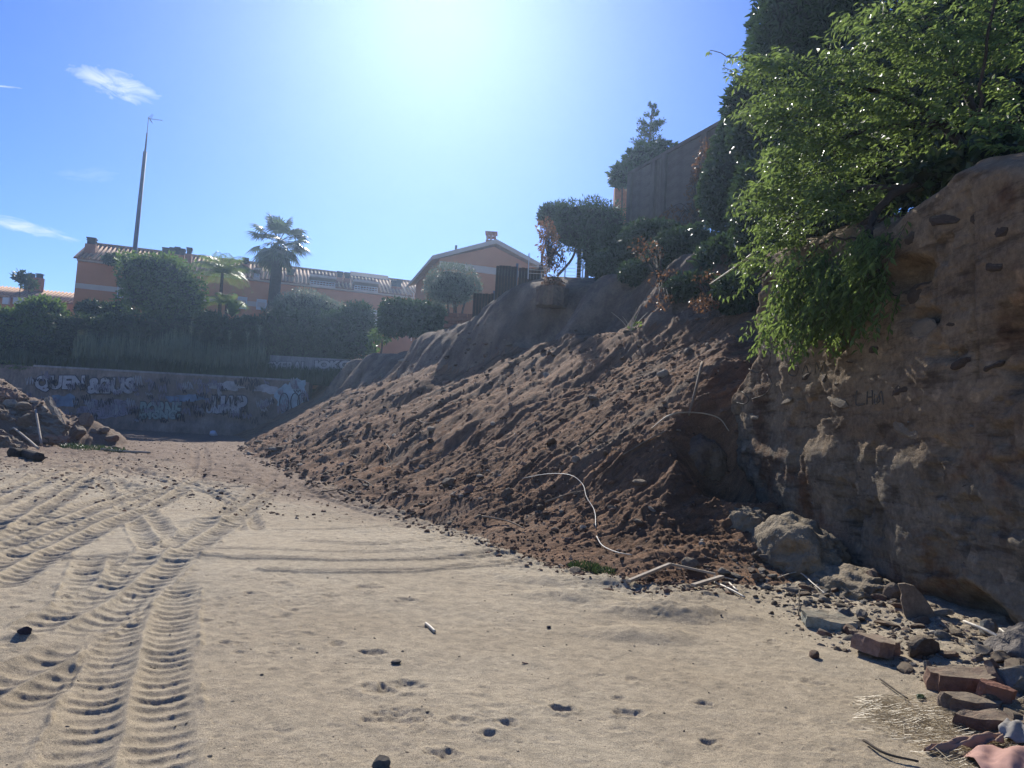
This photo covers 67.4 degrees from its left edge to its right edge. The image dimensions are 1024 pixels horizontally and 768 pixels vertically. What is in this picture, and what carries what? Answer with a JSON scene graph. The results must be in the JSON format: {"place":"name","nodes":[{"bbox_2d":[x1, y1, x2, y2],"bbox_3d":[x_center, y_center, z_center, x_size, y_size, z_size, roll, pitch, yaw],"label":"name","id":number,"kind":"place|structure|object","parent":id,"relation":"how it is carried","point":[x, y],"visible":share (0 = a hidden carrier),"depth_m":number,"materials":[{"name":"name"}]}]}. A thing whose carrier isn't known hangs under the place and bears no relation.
{"place":"outdoors","nodes":[
{"label":"outdoors","id":0,"kind":"place"},
{"bbox_2d":[72,298,135,317],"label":"bushes","id":1,"kind":"object","parent":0,"point":[93,307],"depth_m":71.43,"materials":[{"name":"green plant"}]},
{"bbox_2d":[0,0,912,292],"label":"sky","id":2,"kind":"structure","parent":0,"point":[395,134],"materials":[{"name":"blue"}]},
{"bbox_2d":[0,378,1023,767],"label":"sand ground","id":3,"kind":"structure","parent":0,"point":[302,590],"depth_m":5.70,"materials":[{"name":"sand"}]},
{"bbox_2d":[7,448,44,461],"bbox_3d":[-13.846,2.036,22.098,2.171,0.321,0.599,-1,-6,38],"label":"log","id":4,"kind":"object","parent":3,"relation":"on","point":[27,454],"depth_m":22.29,"materials":[{"name":"brown wood"}]},
{"bbox_2d":[25,432,70,444],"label":"concrete beam","id":5,"kind":"structure","parent":3,"relation":"on","point":[60,439],"depth_m":30.35,"materials":[{"name":"grey concrete"}]},
{"bbox_2d":[25,411,68,442],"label":"concrete slab","id":6,"kind":"structure","parent":5,"relation":"on","point":[55,425],"depth_m":30.88,"materials":[{"name":"concrete"}]},
{"bbox_2d":[1,380,101,447],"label":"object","id":7,"kind":"object","parent":3,"relation":"on","point":[18,399],"visible":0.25,"depth_m":32.34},
{"bbox_2d":[0,387,18,402],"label":"brick lump","id":8,"kind":"object","parent":7,"relation":"on","point":[6,393],"visible":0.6,"depth_m":32.37,"materials":[{"name":"pink ceramic"}]},
{"bbox_2d":[0,404,21,422],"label":"concrete slab","id":9,"kind":"object","parent":7,"relation":"on","point":[6,414],"depth_m":31.10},
{"bbox_2d":[13,402,31,409],"bbox_3d":[-20.442,0.926,32.056,0.496,0.391,0.642,0,-6,36],"label":"rubble chunk","id":10,"kind":"object","parent":7,"relation":"on","point":[22,406],"visible":1,"depth_m":31.90,"materials":[{"name":"grey stone"}]},
{"bbox_2d":[16,413,42,427],"bbox_3d":[-19.529,1.524,31.186,0.622,0.743,0.936,-18,-2,29],"label":"rubble chunk","id":11,"kind":"object","parent":7,"relation":"on","point":[26,420],"visible":0.78,"depth_m":30.90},
{"bbox_2d":[44,396,64,423],"bbox_3d":[-19.055,1.171,32.047,0.277,1.387,0.895,-25,10,-17],"label":"concrete slab","id":12,"kind":"object","parent":7,"relation":"on","point":[49,401],"depth_m":31.74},
{"bbox_2d":[71,425,86,438],"bbox_3d":[-18.198,2.119,32.131,0.657,0.717,0.784,14,5,-37],"label":"rubble chunk","id":13,"kind":"object","parent":7,"relation":"on","point":[78,432],"visible":0.87,"depth_m":31.92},
{"bbox_2d":[78,413,93,426],"bbox_3d":[-18.660,1.654,33.606,0.627,0.810,0.676,10,-12,-26],"label":"rubble chunk","id":14,"kind":"object","parent":7,"relation":"on","point":[85,419],"visible":0.89,"depth_m":33.46,"materials":[{"name":"concrete"}]},
{"bbox_2d":[57,442,128,452],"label":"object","id":15,"kind":"object","parent":3,"relation":"on","point":[77,446],"visible":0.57,"depth_m":29.00,"materials":[{"name":"green plant"}]},
{"bbox_2d":[0,398,362,521],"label":"clods","id":16,"kind":"object","parent":3,"relation":"on","point":[165,487],"visible":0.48,"depth_m":17.74,"materials":[{"name":"soil"}]},
{"bbox_2d":[372,755,390,767],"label":"stone","id":17,"kind":"object","parent":3,"relation":"on","point":[381,761],"visible":1,"depth_m":3.53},
{"bbox_2d":[426,513,721,594],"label":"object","id":18,"kind":"object","parent":3,"relation":"on","point":[499,545],"visible":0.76,"depth_m":9.74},
{"bbox_2d":[627,563,671,582],"bbox_3d":[1.525,2.078,8.480,0.051,0.030,0.871,-1,1,41],"label":"plank","id":19,"kind":"object","parent":3,"relation":"on","point":[646,573],"visible":1,"depth_m":8.42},
{"bbox_2d":[672,563,715,574],"bbox_3d":[2.067,2.116,8.782,0.521,0.026,0.045,12,-4,5],"label":"plank","id":20,"kind":"object","parent":3,"relation":"on","point":[693,569],"visible":1,"depth_m":8.76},
{"bbox_2d":[690,575,723,586],"bbox_3d":[2.158,2.169,8.462,0.060,0.031,0.693,-1,-3,41],"label":"plank","id":21,"kind":"object","parent":3,"relation":"on","point":[706,581],"visible":1,"depth_m":8.41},
{"bbox_2d":[632,539,1023,743],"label":"wall foot gravel","id":22,"kind":"structure","parent":3,"relation":"on","point":[973,659],"depth_m":6.75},
{"bbox_2d":[801,607,861,630],"bbox_3d":[2.870,2.134,6.915,0.514,0.126,0.384,5,1,20],"label":"pale slab","id":23,"kind":"object","parent":3,"relation":"on","point":[817,618],"depth_m":6.83,"materials":[{"name":"concrete"}]},
{"bbox_2d":[850,632,900,658],"bbox_3d":[2.820,2.026,5.959,0.320,0.137,0.327,14,-4,-30],"label":"terracotta block","id":24,"kind":"object","parent":3,"relation":"on","point":[875,645],"depth_m":5.87,"materials":[{"name":"brick"}]},
{"bbox_2d":[731,152,1023,623],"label":"rubble wall","id":25,"kind":"structure","parent":3,"relation":"on","point":[898,458],"depth_m":7.91,"materials":[{"name":"stone"}]},
{"bbox_2d":[862,739,918,761],"bbox_3d":[1.962,1.926,4.025,0.086,0.020,0.304,6,-6,-34],"label":"stick","id":26,"kind":"object","parent":3,"relation":"on","point":[881,751],"visible":1,"depth_m":3.98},
{"bbox_2d":[896,662,912,672],"bbox_3d":[2.854,2.056,5.579,0.109,0.044,0.227,10,7,25],"label":"stone","id":27,"kind":"object","parent":3,"relation":"on","point":[901,666],"visible":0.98,"depth_m":5.54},
{"bbox_2d":[898,583,935,618],"bbox_3d":[3.724,2.042,7.032,0.363,0.408,0.118,3,-5,0],"label":"leaning slab","id":28,"kind":"object","parent":3,"relation":"on","point":[914,603],"depth_m":7.02,"materials":[{"name":"grey stone"}]},
{"bbox_2d":[907,635,939,657],"bbox_3d":[3.158,2.024,5.905,0.206,0.175,0.311,-14,-21,42],"label":"stone","id":29,"kind":"object","parent":3,"relation":"on","point":[924,645],"visible":0.91,"depth_m":5.84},
{"bbox_2d":[850,692,1023,767],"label":"dry grass","id":30,"kind":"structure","parent":3,"relation":"on","point":[911,718],"depth_m":4.51,"materials":[{"name":"plant"}]},
{"bbox_2d":[933,608,952,615],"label":"stone","id":31,"kind":"object","parent":3,"relation":"on","point":[942,612],"visible":0.84,"depth_m":6.99,"materials":[{"name":"stone"}]},
{"bbox_2d":[934,629,951,638],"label":"stone","id":32,"kind":"object","parent":3,"relation":"on","point":[942,634],"visible":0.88,"depth_m":6.24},
{"bbox_2d":[923,664,995,693],"bbox_3d":[2.995,2.002,5.129,0.427,0.192,0.247,0,0,8],"label":"terracotta block","id":33,"kind":"object","parent":3,"relation":"on","point":[954,678],"depth_m":5.08,"materials":[{"name":"brick"}]},
{"bbox_2d":[923,731,1003,754],"bbox_3d":[2.463,1.937,4.144,0.530,0.100,0.094,5,-5,-16],"label":"cloth","id":34,"kind":"object","parent":3,"relation":"on","point":[973,741],"visible":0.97,"depth_m":4.13,"materials":[{"name":"fabric"}]},
{"bbox_2d":[937,691,1002,712],"bbox_3d":[2.858,1.994,4.782,0.365,0.108,0.167,5,-2,7],"label":"broken slab","id":35,"kind":"object","parent":3,"relation":"on","point":[951,701],"depth_m":4.74,"materials":[{"name":"brown stone"}]},
{"bbox_2d":[974,644,993,654],"bbox_3d":[3.593,2.034,5.861,0.128,0.075,0.186,1,-5,20],"label":"stone","id":36,"kind":"object","parent":3,"relation":"on","point":[983,649],"visible":0.88,"depth_m":5.82,"materials":[{"name":"stone"}]},
{"bbox_2d":[951,708,1023,732],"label":"broken slab","id":37,"kind":"object","parent":3,"relation":"on","point":[991,719],"depth_m":4.43,"materials":[{"name":"ceramic"}]},
{"bbox_2d":[979,619,997,634],"bbox_3d":[4.068,2.092,6.559,0.145,0.178,0.146,7,-6,-37],"label":"stone","id":38,"kind":"object","parent":3,"relation":"on","point":[991,624],"visible":0.56,"depth_m":6.52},
{"bbox_2d":[957,744,1023,767],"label":"cloth","id":39,"kind":"object","parent":3,"relation":"on","point":[989,756],"visible":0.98,"depth_m":3.88,"materials":[{"name":"fabric"}]},
{"bbox_2d":[976,678,1017,704],"bbox_3d":[3.050,1.936,4.836,0.218,0.102,0.124,14,4,18],"label":"red brick","id":40,"kind":"object","parent":3,"relation":"on","point":[1005,694],"visible":0.93,"depth_m":4.80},
{"bbox_2d":[991,651,1010,662],"bbox_3d":[3.587,2.007,5.633,0.130,0.094,0.192,-7,-20,33],"label":"stone","id":41,"kind":"object","parent":3,"relation":"on","point":[998,657],"visible":0.68,"depth_m":5.60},
{"bbox_2d":[996,664,1023,693],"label":"stone","id":42,"kind":"object","parent":3,"relation":"on","point":[1012,677],"visible":0.54,"depth_m":4.99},
{"bbox_2d":[983,658,1004,684],"bbox_3d":[3.240,1.964,5.098,0.063,0.284,0.211,-37,-60,26],"label":"broken tile","id":43,"kind":"object","parent":42,"relation":"on","point":[991,665],"visible":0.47,"depth_m":5.09,"materials":[{"name":"stone"}]},
{"bbox_2d":[998,718,1023,742],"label":"cloth","id":44,"kind":"object","parent":3,"relation":"on","point":[1012,730],"visible":0.99,"depth_m":4.23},
{"bbox_2d":[1003,708,1023,719],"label":"stone","id":45,"kind":"object","parent":3,"relation":"on","point":[1012,714],"visible":0.42,"depth_m":4.47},
{"bbox_2d":[1004,658,1022,666],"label":"stone","id":46,"kind":"object","parent":3,"relation":"on","point":[1009,662],"visible":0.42,"depth_m":5.41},
{"bbox_2d":[233,312,799,586],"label":"landslide slope","id":47,"kind":"structure","parent":0,"point":[667,473],"depth_m":14.68,"materials":[{"name":"soil"}]},
{"bbox_2d":[237,304,800,596],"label":"earth clods","id":48,"kind":"object","parent":47,"relation":"on","point":[582,529],"visible":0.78,"depth_m":14.85,"materials":[{"name":"soil"}]},
{"bbox_2d":[567,559,616,574],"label":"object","id":49,"kind":"object","parent":47,"relation":"on","point":[595,567],"visible":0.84,"depth_m":8.91,"materials":[{"name":"green plant"}]},
{"bbox_2d":[651,412,728,430],"bbox_3d":[3.025,0.624,12.803,1.330,0.337,0.412,4,-5,-5],"label":"root","id":50,"kind":"object","parent":47,"relation":"on","point":[655,425],"visible":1,"depth_m":12.86,"materials":[{"name":"wood"}]},
{"bbox_2d":[681,557,701,569],"bbox_3d":[2.112,2.124,9.053,0.225,0.164,0.250,3,-5,7],"label":"stone","id":51,"kind":"object","parent":47,"relation":"on","point":[690,562],"visible":0.8,"depth_m":8.97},
{"bbox_2d":[688,361,703,415],"bbox_3d":[3.272,0.062,13.589,0.087,1.072,1.048,1,-5,24],"label":"branch","id":52,"kind":"object","parent":47,"relation":"on","point":[697,380],"visible":0.98,"depth_m":13.46,"materials":[{"name":"brown plant"}]},
{"bbox_2d":[688,433,727,480],"bbox_3d":[3.113,1.386,12.947,1.144,1.122,0.992,11,5,-17],"label":"earth boulder","id":53,"kind":"object","parent":47,"relation":"on","point":[707,455],"visible":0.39,"depth_m":12.55,"materials":[{"name":"stone"}]},
{"bbox_2d":[728,505,770,532],"bbox_3d":[3.302,2.173,10.762,0.964,0.932,1.003,0,-6,37],"label":"earth block","id":54,"kind":"object","parent":47,"relation":"on","point":[745,518],"depth_m":10.47,"materials":[{"name":"stone"}]},
{"bbox_2d":[751,511,851,580],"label":"boulders","id":55,"kind":"object","parent":47,"relation":"on","point":[790,541],"visible":0.48,"depth_m":9.22,"materials":[{"name":"stone"}]},
{"bbox_2d":[312,253,763,399],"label":"earth scarp","id":56,"kind":"structure","parent":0,"point":[515,316],"depth_m":28.09,"materials":[{"name":"soil"}]},
{"bbox_2d":[268,355,350,373],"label":"graffiti wall","id":57,"kind":"structure","parent":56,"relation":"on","point":[298,362],"depth_m":62.90,"materials":[{"name":"paint"}]},
{"bbox_2d":[365,327,391,354],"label":"bush","id":58,"kind":"object","parent":56,"relation":"on","point":[375,336],"visible":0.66,"depth_m":57.67,"materials":[{"name":"green plant"}]},
{"bbox_2d":[374,295,447,339],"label":"terrace hedge","id":59,"kind":"object","parent":56,"relation":"on","point":[398,316],"visible":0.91,"depth_m":49.17,"materials":[{"name":"green plant"}]},
{"bbox_2d":[421,261,483,323],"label":"olive tree","id":60,"kind":"object","parent":56,"relation":"on","point":[449,287],"visible":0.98,"depth_m":46.91,"materials":[{"name":"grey plant"}]},
{"bbox_2d":[444,313,471,327],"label":"broken brick wall","id":61,"kind":"structure","parent":56,"relation":"on","point":[460,318],"depth_m":36.74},
{"bbox_2d":[472,263,541,317],"bbox_3d":[-0.348,-3.673,31.815,1.088,2.584,3.414,7,-6,-41],"label":"panel fence","id":62,"kind":"object","parent":56,"relation":"on","point":[480,300],"visible":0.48,"depth_m":31.46,"materials":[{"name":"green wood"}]},
{"bbox_2d":[534,216,566,275],"bbox_3d":[1.449,-5.154,28.935,1.304,2.371,1.369,3,-5,0],"label":"dry tree","id":63,"kind":"object","parent":56,"relation":"on","point":[550,254],"visible":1,"depth_m":28.80,"materials":[{"name":"brown plant"}]},
{"bbox_2d":[535,285,568,308],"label":"terrace edge block","id":64,"kind":"structure","parent":56,"relation":"on","point":[552,296],"depth_m":27.24,"materials":[{"name":"concrete"}]},
{"bbox_2d":[541,274,564,286],"bbox_3d":[1.493,-3.622,28.057,0.931,0.764,1.136,3,-5,0],"label":"dry bush","id":65,"kind":"object","parent":56,"relation":"on","point":[549,281],"visible":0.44,"depth_m":27.80,"materials":[{"name":"brown plant"}]},
{"bbox_2d":[527,253,584,278],"bbox_3d":[1.699,-4.444,29.383,2.199,0.997,0.047,3,-5,0],"label":"wire fence","id":66,"kind":"object","parent":56,"relation":"on","point":[582,265],"visible":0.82,"depth_m":29.37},
{"bbox_2d":[535,193,628,277],"bbox_3d":[3.273,-6.127,32.962,5.134,3.777,3.412,0,-6,34],"label":"tall hedge","id":67,"kind":"object","parent":56,"relation":"on","point":[587,229],"visible":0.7,"depth_m":32.23,"materials":[{"name":"green plant"}]},
{"bbox_2d":[613,188,626,222],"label":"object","id":68,"kind":"object","parent":56,"relation":"on","point":[617,194],"visible":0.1,"depth_m":44.76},
{"bbox_2d":[604,136,677,216],"bbox_3d":[6.338,-7.610,37.852,3.889,9.279,2.798,3,-5,0],"label":"conifer hedge","id":69,"kind":"object","parent":56,"relation":"on","point":[639,154],"visible":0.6,"depth_m":37.31,"materials":[{"name":"green plant"}]},
{"bbox_2d":[624,101,666,188],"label":"conifer","id":70,"kind":"object","parent":56,"relation":"on","point":[646,132],"visible":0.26,"depth_m":40.08,"materials":[{"name":"green plant"}]},
{"bbox_2d":[628,236,683,311],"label":"scrub twigs","id":71,"kind":"object","parent":56,"relation":"on","point":[658,275],"visible":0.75,"depth_m":21.28,"materials":[{"name":"brown plant"}]},
{"bbox_2d":[625,120,719,227],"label":"terrace wall","id":72,"kind":"structure","parent":56,"relation":"on","point":[656,185],"depth_m":30.20,"materials":[{"name":"concrete"}]},
{"bbox_2d":[658,137,710,225],"bbox_3d":[6.439,-6.940,27.275,1.295,3.354,3.515,4,-5,-13],"label":"dead creeper","id":73,"kind":"object","parent":72,"relation":"attached to","point":[694,213],"visible":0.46,"depth_m":27.26,"materials":[{"name":"brown plant"}]},
{"bbox_2d":[693,111,782,269],"bbox_3d":[6.696,-5.814,21.605,2.646,6.946,7.596,3,-5,7],"label":"ivy curtain","id":74,"kind":"object","parent":72,"relation":"hanging from","point":[734,155],"visible":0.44,"depth_m":20.43,"materials":[{"name":"green plant"}]},
{"bbox_2d":[584,216,761,315],"bbox_3d":[5.077,-3.582,23.235,3.413,5.111,12.454,4,-5,-9],"label":"bank scrub","id":75,"kind":"object","parent":56,"relation":"on","point":[703,243],"visible":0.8,"depth_m":23.05,"materials":[{"name":"green plant"}]},
{"bbox_2d":[687,269,726,314],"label":"scrub twigs","id":76,"kind":"object","parent":56,"relation":"on","point":[708,301],"visible":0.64,"depth_m":17.59,"materials":[{"name":"brown plant"}]},
{"bbox_2d":[717,0,886,174],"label":"tall cypress","id":77,"kind":"object","parent":56,"relation":"on","point":[794,25],"visible":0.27,"depth_m":18.21,"materials":[{"name":"green plant"}]},
{"bbox_2d":[705,0,1023,371],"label":"leafy shrub","id":78,"kind":"object","parent":56,"relation":"on","point":[859,261],"visible":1,"depth_m":9.70,"materials":[{"name":"green plant"}]},
{"bbox_2d":[760,0,1023,249],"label":"ivy bank","id":79,"kind":"structure","parent":56,"relation":"on","point":[938,170],"depth_m":12.85,"materials":[{"name":"green plant"}]},
{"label":"upper terrace","id":80,"kind":"structure","parent":0,"visible":0},
{"bbox_2d":[9,268,40,303],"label":"thin tree","id":81,"kind":"object","parent":80,"relation":"on","point":[25,280],"visible":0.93,"depth_m":93.78,"materials":[{"name":"green plant"}]},
{"bbox_2d":[0,293,71,350],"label":"tree","id":82,"kind":"object","parent":80,"relation":"on","point":[27,316],"visible":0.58,"depth_m":64.92,"materials":[{"name":"green plant"}]},
{"bbox_2d":[0,273,73,315],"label":"house","id":83,"kind":"structure","parent":80,"relation":"on","point":[9,296],"depth_m":100.62,"materials":[{"name":"paint"}]},
{"bbox_2d":[72,237,185,321],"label":"row house","id":84,"kind":"structure","parent":80,"relation":"on","point":[95,277],"depth_m":81.83,"materials":[{"name":"paint"}]},
{"bbox_2d":[100,251,126,266],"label":"roof planter","id":85,"kind":"object","parent":84,"relation":"attached to","point":[107,258],"visible":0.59,"depth_m":79.73,"materials":[{"name":"green plant"}]},
{"bbox_2d":[127,114,162,298],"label":"antenna mast","id":86,"kind":"object","parent":80,"relation":"on","point":[137,221],"visible":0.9,"depth_m":74.49,"materials":[{"name":"metal"}]},
{"bbox_2d":[42,310,267,361],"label":"long hedge","id":87,"kind":"object","parent":80,"relation":"on","point":[70,327],"visible":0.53,"depth_m":64.30,"materials":[{"name":"green plant"}]},
{"bbox_2d":[110,246,210,320],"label":"square bush","id":88,"kind":"object","parent":80,"relation":"on","point":[153,283],"visible":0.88,"depth_m":67.11,"materials":[{"name":"green plant"}]},
{"bbox_2d":[102,308,261,322],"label":"garden bushes","id":89,"kind":"object","parent":80,"relation":"on","point":[126,315],"visible":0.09,"depth_m":66.58,"materials":[{"name":"green plant"}]},
{"bbox_2d":[225,300,243,316],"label":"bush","id":90,"kind":"object","parent":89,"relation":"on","point":[233,308],"visible":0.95,"depth_m":66.92,"materials":[{"name":"green plant"}]},
{"bbox_2d":[187,251,258,312],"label":"feather palm","id":91,"kind":"object","parent":80,"relation":"on","point":[217,265],"visible":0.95,"depth_m":70.77,"materials":[{"name":"green plant"}]},
{"bbox_2d":[185,247,266,318],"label":"row house","id":92,"kind":"structure","parent":80,"relation":"on","point":[248,296],"depth_m":86.04,"materials":[{"name":"paint"}]},
{"bbox_2d":[203,292,250,316],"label":"palm","id":93,"kind":"object","parent":80,"relation":"on","point":[226,300],"visible":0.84,"depth_m":69.49,"materials":[{"name":"green plant"}]},
{"bbox_2d":[243,212,314,314],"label":"fan palm","id":94,"kind":"object","parent":80,"relation":"on","point":[275,258],"visible":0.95,"depth_m":74.67,"materials":[{"name":"green plant"}]},
{"bbox_2d":[248,305,325,363],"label":"hedge","id":95,"kind":"object","parent":80,"relation":"on","point":[287,333],"visible":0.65,"depth_m":63.72,"materials":[{"name":"green plant"}]},
{"bbox_2d":[257,266,353,388],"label":"row house","id":96,"kind":"structure","parent":80,"relation":"on","point":[337,286],"depth_m":88.98,"materials":[{"name":"paint"}]},
{"bbox_2d":[268,286,345,319],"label":"round shrub","id":97,"kind":"object","parent":80,"relation":"on","point":[302,300],"visible":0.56,"depth_m":67.31,"materials":[{"name":"green plant"}]},
{"bbox_2d":[309,299,376,359],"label":"bush","id":98,"kind":"object","parent":80,"relation":"on","point":[342,333],"visible":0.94,"depth_m":63.33,"materials":[{"name":"green plant"}]},
{"bbox_2d":[349,274,415,359],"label":"row house","id":99,"kind":"structure","parent":80,"relation":"on","point":[372,291],"depth_m":90.97,"materials":[{"name":"paint"}]},
{"bbox_2d":[350,271,388,280],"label":"solar panel","id":100,"kind":"object","parent":99,"relation":"on","point":[371,276],"visible":0.93,"depth_m":95.39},
{"bbox_2d":[406,231,549,342],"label":"gabled house","id":101,"kind":"structure","parent":80,"relation":"on","point":[486,258],"depth_m":62.16,"materials":[{"name":"paint"}]},
{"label":"surrounding ground","id":102,"kind":"structure","parent":0,"visible":0},
{"bbox_2d":[0,429,28,447],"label":"concrete slab","id":103,"kind":"object","parent":102,"relation":"on","point":[7,440],"depth_m":27.48,"materials":[{"name":"concrete"}]},
{"bbox_2d":[0,364,312,435],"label":"graffiti wall","id":104,"kind":"structure","parent":102,"relation":"on","point":[202,404],"depth_m":59.88,"materials":[{"name":"paint"}]},
{"bbox_2d":[806,562,890,600],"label":"boulders","id":105,"kind":"object","parent":102,"relation":"on","point":[853,582],"visible":0.41,"depth_m":8.24,"materials":[{"name":"stone"}]},
{"bbox_2d":[882,582,900,599],"bbox_3d":[3.893,2.128,7.796,0.207,0.227,0.191,6,-6,-31],"label":"stone","id":106,"kind":"object","parent":105,"relation":"on","point":[891,590],"visible":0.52,"depth_m":7.74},
{"bbox_2d":[981,622,1023,657],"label":"rock","id":107,"kind":"object","parent":102,"relation":"on","point":[1009,641],"visible":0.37,"depth_m":5.90,"materials":[{"name":"stone"}]},
{"bbox_2d":[962,620,996,635],"bbox_3d":[3.854,2.011,6.086,0.065,0.066,0.990,3,-5,4],"label":"cane","id":108,"kind":"object","parent":107,"relation":"on","point":[990,632],"visible":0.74,"depth_m":6.35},
{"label":"lower terrace","id":109,"kind":"structure","parent":0,"visible":0},
{"bbox_2d":[0,324,72,356],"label":"hedge","id":110,"kind":"object","parent":109,"relation":"on","point":[41,346],"visible":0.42,"depth_m":63.22,"materials":[{"name":"green plant"}]},
{"bbox_2d":[0,346,342,385],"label":"coping","id":111,"kind":"object","parent":109,"relation":"on","point":[314,375],"visible":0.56,"depth_m":60.52,"materials":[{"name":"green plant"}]},
{"bbox_2d":[71,324,271,370],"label":"tall reeds","id":112,"kind":"object","parent":109,"relation":"on","point":[181,349],"visible":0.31,"depth_m":61.46,"materials":[{"name":"plant"}]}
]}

